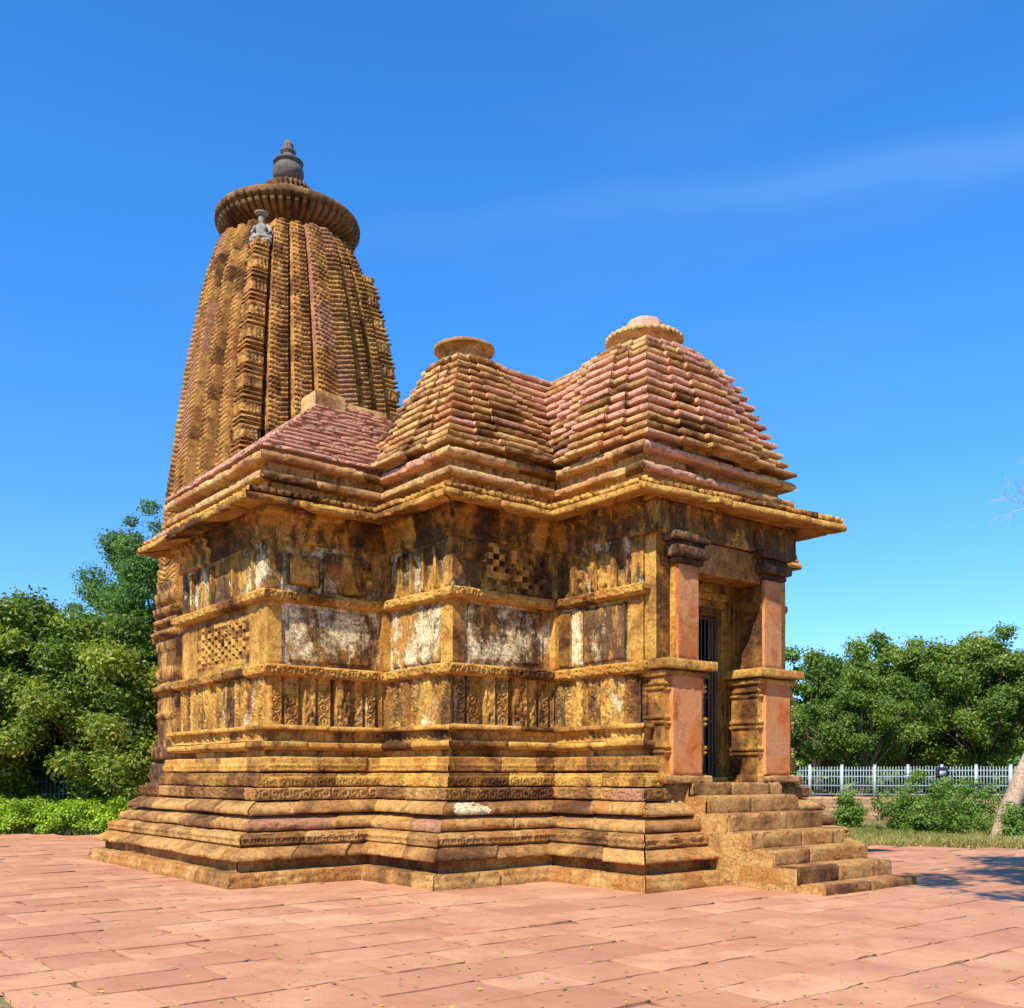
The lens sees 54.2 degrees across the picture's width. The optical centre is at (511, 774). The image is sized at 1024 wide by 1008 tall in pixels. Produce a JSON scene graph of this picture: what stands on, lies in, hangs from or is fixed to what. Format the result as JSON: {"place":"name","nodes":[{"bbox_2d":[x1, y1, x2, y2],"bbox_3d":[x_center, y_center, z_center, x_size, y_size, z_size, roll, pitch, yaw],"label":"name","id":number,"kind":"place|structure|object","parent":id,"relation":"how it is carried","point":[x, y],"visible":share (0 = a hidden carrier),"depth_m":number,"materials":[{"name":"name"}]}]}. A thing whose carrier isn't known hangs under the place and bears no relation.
{"place":"outdoors","nodes":[
{"label":"outdoors","id":0,"kind":"place"},
{"bbox_2d":[0,791,923,1007],"bbox_3d":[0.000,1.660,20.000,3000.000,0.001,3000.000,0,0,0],"label":"ground","id":1,"kind":"structure","parent":0,"point":[3,1001],"depth_m":7.46,"materials":[{"name":"green plant"}]},
{"bbox_2d":[0,595,66,795],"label":"broadleaf tree","id":2,"kind":"object","parent":1,"relation":"on","point":[7,719],"depth_m":30.14,"materials":[{"name":"green plant"}]},
{"bbox_2d":[0,777,80,802],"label":"metal fence","id":3,"kind":"object","parent":1,"relation":"on","point":[50,793],"visible":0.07,"depth_m":30.79,"materials":[{"name":"white metal"}]},
{"bbox_2d":[0,584,116,805],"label":"broadleaf tree","id":4,"kind":"object","parent":1,"relation":"on","point":[27,621],"visible":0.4,"depth_m":30.07,"materials":[{"name":"green plant"}]},
{"bbox_2d":[0,793,130,834],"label":"hedge","id":5,"kind":"object","parent":1,"relation":"on","point":[47,814],"visible":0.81,"depth_m":27.38,"materials":[{"name":"green plant"}]},
{"bbox_2d":[4,600,150,801],"bbox_3d":[-16.072,-2.151,36.189,8.304,8.018,7.069,0,0,39],"label":"broadleaf tree","id":6,"kind":"object","parent":1,"relation":"on","point":[53,731],"visible":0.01,"depth_m":34.90,"materials":[{"name":"green plant"}]},
{"bbox_2d":[0,602,159,807],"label":"broadleaf tree","id":7,"kind":"object","parent":1,"relation":"on","point":[107,698],"visible":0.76,"depth_m":27.85,"materials":[{"name":"green plant"}]},
{"bbox_2d":[62,496,163,652],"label":"feathery tree","id":8,"kind":"object","parent":1,"relation":"on","point":[137,577],"visible":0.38,"depth_m":42.76,"materials":[{"name":"green plant"}]},
{"bbox_2d":[114,644,156,655],"bbox_3d":[-14.222,-1.707,37.407,6.755,7.125,7.623,0,0,-5],"label":"broadleaf tree","id":9,"kind":"object","parent":1,"relation":"on","point":[138,649],"visible":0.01,"depth_m":37.49,"materials":[{"name":"green plant"}]},
{"bbox_2d":[88,139,916,895],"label":"temple","id":10,"kind":"structure","parent":1,"relation":"on","point":[468,615],"depth_m":16.01,"materials":[{"name":"stone"}]},
{"bbox_2d":[198,614,249,672],"bbox_3d":[-4.853,-2.210,17.042,0.165,0.780,2.180,0,0,-39],"label":"window","id":11,"kind":"structure","parent":10,"relation":"in","point":[226,643],"depth_m":16.95,"materials":[{"name":"stone"}]},
{"bbox_2d":[487,546,548,597],"bbox_3d":[0.073,-3.275,16.264,1.320,0.690,0.165,0,0,-39],"label":"window","id":12,"kind":"structure","parent":10,"relation":"in","point":[529,561],"depth_m":16.18,"materials":[{"name":"stone"}]},
{"bbox_2d":[699,616,716,776],"bbox_3d":[2.931,-1.315,16.524,1.360,2.690,0.030,0,0,-39],"label":"door","id":13,"kind":"structure","parent":10,"relation":"in","point":[701,618],"depth_m":16.87,"materials":[{"name":"paint"}]},
{"bbox_2d":[2,700,1023,799],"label":"wood","id":14,"kind":"object","parent":1,"relation":"on","point":[927,781],"visible":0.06,"depth_m":64.41,"materials":[{"name":"green plant"}]},
{"bbox_2d":[785,644,870,795],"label":"bushy tree","id":15,"kind":"object","parent":1,"relation":"on","point":[828,669],"visible":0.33,"depth_m":50.16,"materials":[{"name":"green plant"}]},
{"bbox_2d":[826,791,869,827],"bbox_3d":[9.757,1.105,29.020,1.223,1.317,1.151,0,0,19],"label":"shrub","id":16,"kind":"object","parent":1,"relation":"on","point":[849,814],"visible":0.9,"depth_m":28.84,"materials":[{"name":"green plant"}]},
{"bbox_2d":[791,665,942,795],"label":"bushy tree","id":17,"kind":"object","parent":1,"relation":"on","point":[888,718],"visible":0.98,"depth_m":44.94,"materials":[{"name":"green plant"}]},
{"bbox_2d":[806,796,1000,822],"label":"brick wall","id":18,"kind":"structure","parent":1,"relation":"on","point":[826,801],"depth_m":35.93,"materials":[{"name":"brick"}]},
{"bbox_2d":[791,764,1015,796],"bbox_3d":[15.262,0.225,35.407,18.124,1.210,0.130,0,0,14],"label":"metal fence","id":19,"kind":"object","parent":18,"relation":"on","point":[1010,770],"visible":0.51,"depth_m":35.93,"materials":[{"name":"metal"}]},
{"bbox_2d":[809,628,1023,792],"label":"bushy tree","id":20,"kind":"object","parent":1,"relation":"on","point":[885,654],"visible":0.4,"depth_m":48.03,"materials":[{"name":"green plant"}]},
{"bbox_2d":[870,768,994,833],"bbox_3d":[11.391,0.758,27.006,2.767,1.941,3.363,0,0,-41],"label":"shrub","id":21,"kind":"object","parent":1,"relation":"on","point":[910,813],"visible":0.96,"depth_m":26.82,"materials":[{"name":"green plant"}]},
{"bbox_2d":[935,767,947,786],"bbox_3d":[13.732,0.748,31.971,0.340,2.003,0.158,0,0,-8],"label":"flood lamp","id":22,"kind":"object","parent":1,"relation":"on","point":[940,772],"visible":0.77,"depth_m":31.90,"materials":[{"name":"black metal"}]},
{"bbox_2d":[900,636,1018,795],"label":"bushy tree","id":23,"kind":"object","parent":1,"relation":"on","point":[941,761],"depth_m":54.32,"materials":[{"name":"green plant"}]},
{"bbox_2d":[907,620,1023,790],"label":"bushy tree","id":24,"kind":"object","parent":1,"relation":"on","point":[1001,664],"visible":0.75,"depth_m":46.69,"materials":[{"name":"green plant"}]},
{"bbox_2d":[930,776,1003,829],"bbox_3d":[12.555,0.875,27.931,2.449,1.834,2.248,0,0,0],"label":"shrub","id":25,"kind":"object","parent":1,"relation":"on","point":[972,804],"visible":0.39,"depth_m":27.59,"materials":[{"name":"green plant"}]},
{"bbox_2d":[972,650,1023,756],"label":"bushy tree","id":26,"kind":"object","parent":1,"relation":"on","point":[1021,652],"visible":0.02,"depth_m":48.60,"materials":[{"name":"green plant"}]},
{"bbox_2d":[989,457,1023,835],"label":"leaning tree","id":27,"kind":"object","parent":1,"relation":"on","point":[1014,792],"visible":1,"depth_m":25.29,"materials":[{"name":"brown plant"}]},
{"bbox_2d":[994,801,1023,837],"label":"shrub","id":28,"kind":"object","parent":1,"relation":"on","point":[1013,827],"visible":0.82,"depth_m":24.25,"materials":[{"name":"green plant"}]},
{"bbox_2d":[995,799,1023,825],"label":"shrub","id":29,"kind":"object","parent":1,"relation":"on","point":[1022,811],"visible":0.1,"depth_m":28.23,"materials":[{"name":"green plant"}]},
{"bbox_2d":[0,834,1023,1007],"bbox_3d":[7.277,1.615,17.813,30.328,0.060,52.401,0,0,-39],"label":"paving","id":30,"kind":"structure","parent":0,"point":[707,945],"depth_m":9.59,"materials":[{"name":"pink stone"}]},
{"bbox_2d":[0,873,1018,1007],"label":"fallen leaves","id":31,"kind":"object","parent":30,"relation":"on","point":[451,1006],"visible":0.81,"depth_m":8.12,"materials":[{"name":"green plant"}]},
{"bbox_2d":[0,822,1023,848],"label":"grass","id":32,"kind":"structure","parent":0,"point":[974,838],"depth_m":23.43,"materials":[{"name":"green plant"}]},
{"bbox_2d":[0,0,1023,749],"label":"sky","id":33,"kind":"structure","parent":0,"point":[824,199],"materials":[{"name":"blue"}]}
]}

